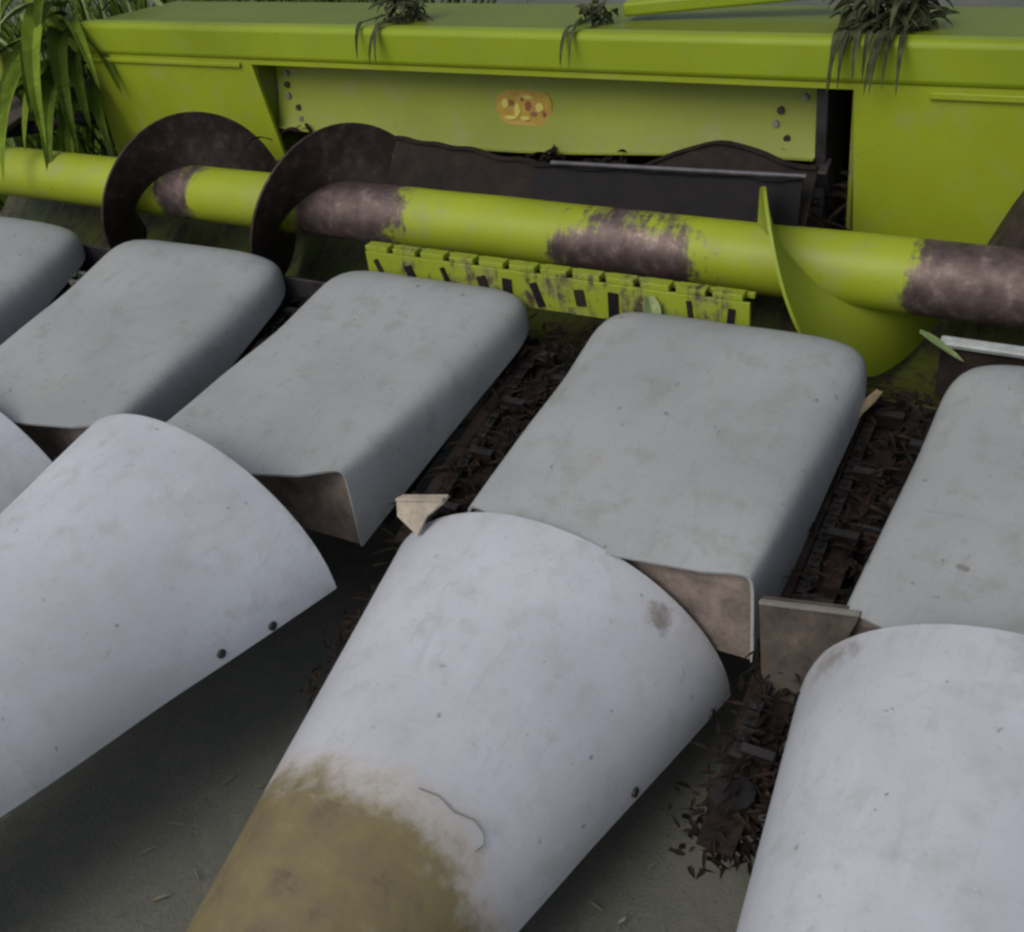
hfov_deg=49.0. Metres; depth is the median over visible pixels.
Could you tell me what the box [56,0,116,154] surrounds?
maize plant
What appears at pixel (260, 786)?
ground litter
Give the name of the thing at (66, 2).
maize plant
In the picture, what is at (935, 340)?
leaf scrap
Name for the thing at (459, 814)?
thin stalk
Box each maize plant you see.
[0,0,127,188]
[0,38,83,146]
[8,0,102,140]
[52,0,195,17]
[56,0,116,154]
[56,0,163,13]
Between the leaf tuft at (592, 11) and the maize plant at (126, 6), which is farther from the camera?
the maize plant at (126, 6)
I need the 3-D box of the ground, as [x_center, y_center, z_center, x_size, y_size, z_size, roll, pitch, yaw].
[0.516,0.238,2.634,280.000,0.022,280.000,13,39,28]
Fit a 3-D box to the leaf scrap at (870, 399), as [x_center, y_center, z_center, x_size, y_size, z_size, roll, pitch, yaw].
[0.679,-0.099,2.194,0.130,0.055,0.023,-31,40,-30]
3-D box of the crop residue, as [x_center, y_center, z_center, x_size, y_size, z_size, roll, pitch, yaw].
[-0.056,0.107,2.371,3.489,0.399,1.112,13,39,28]
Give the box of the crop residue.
[49,260,941,879]
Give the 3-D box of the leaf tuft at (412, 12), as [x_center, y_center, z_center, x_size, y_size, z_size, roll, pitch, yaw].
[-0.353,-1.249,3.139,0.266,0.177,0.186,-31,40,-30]
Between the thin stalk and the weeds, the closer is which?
the thin stalk
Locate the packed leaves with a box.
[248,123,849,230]
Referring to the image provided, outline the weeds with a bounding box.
[0,0,528,211]
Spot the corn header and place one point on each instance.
(526, 672)
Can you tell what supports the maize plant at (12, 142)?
on the ground
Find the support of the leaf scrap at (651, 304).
hanging from the corn header
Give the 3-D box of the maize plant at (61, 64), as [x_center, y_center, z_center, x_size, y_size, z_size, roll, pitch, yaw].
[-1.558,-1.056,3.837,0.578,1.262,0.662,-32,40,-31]
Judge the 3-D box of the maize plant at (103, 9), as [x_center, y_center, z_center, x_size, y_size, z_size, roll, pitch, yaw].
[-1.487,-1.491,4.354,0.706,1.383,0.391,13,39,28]
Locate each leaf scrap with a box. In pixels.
[643,296,660,313]
[855,389,882,420]
[920,329,963,361]
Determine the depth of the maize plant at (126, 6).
3.97 m
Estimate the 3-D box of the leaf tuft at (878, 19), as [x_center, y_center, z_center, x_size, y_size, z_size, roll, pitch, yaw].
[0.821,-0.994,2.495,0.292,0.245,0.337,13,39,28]
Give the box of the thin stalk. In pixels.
[418,787,484,852]
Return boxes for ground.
[0,0,1023,931]
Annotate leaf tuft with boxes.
[355,0,433,64]
[560,0,618,65]
[823,0,960,96]
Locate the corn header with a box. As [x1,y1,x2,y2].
[0,0,1023,931]
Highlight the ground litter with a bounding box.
[0,522,659,931]

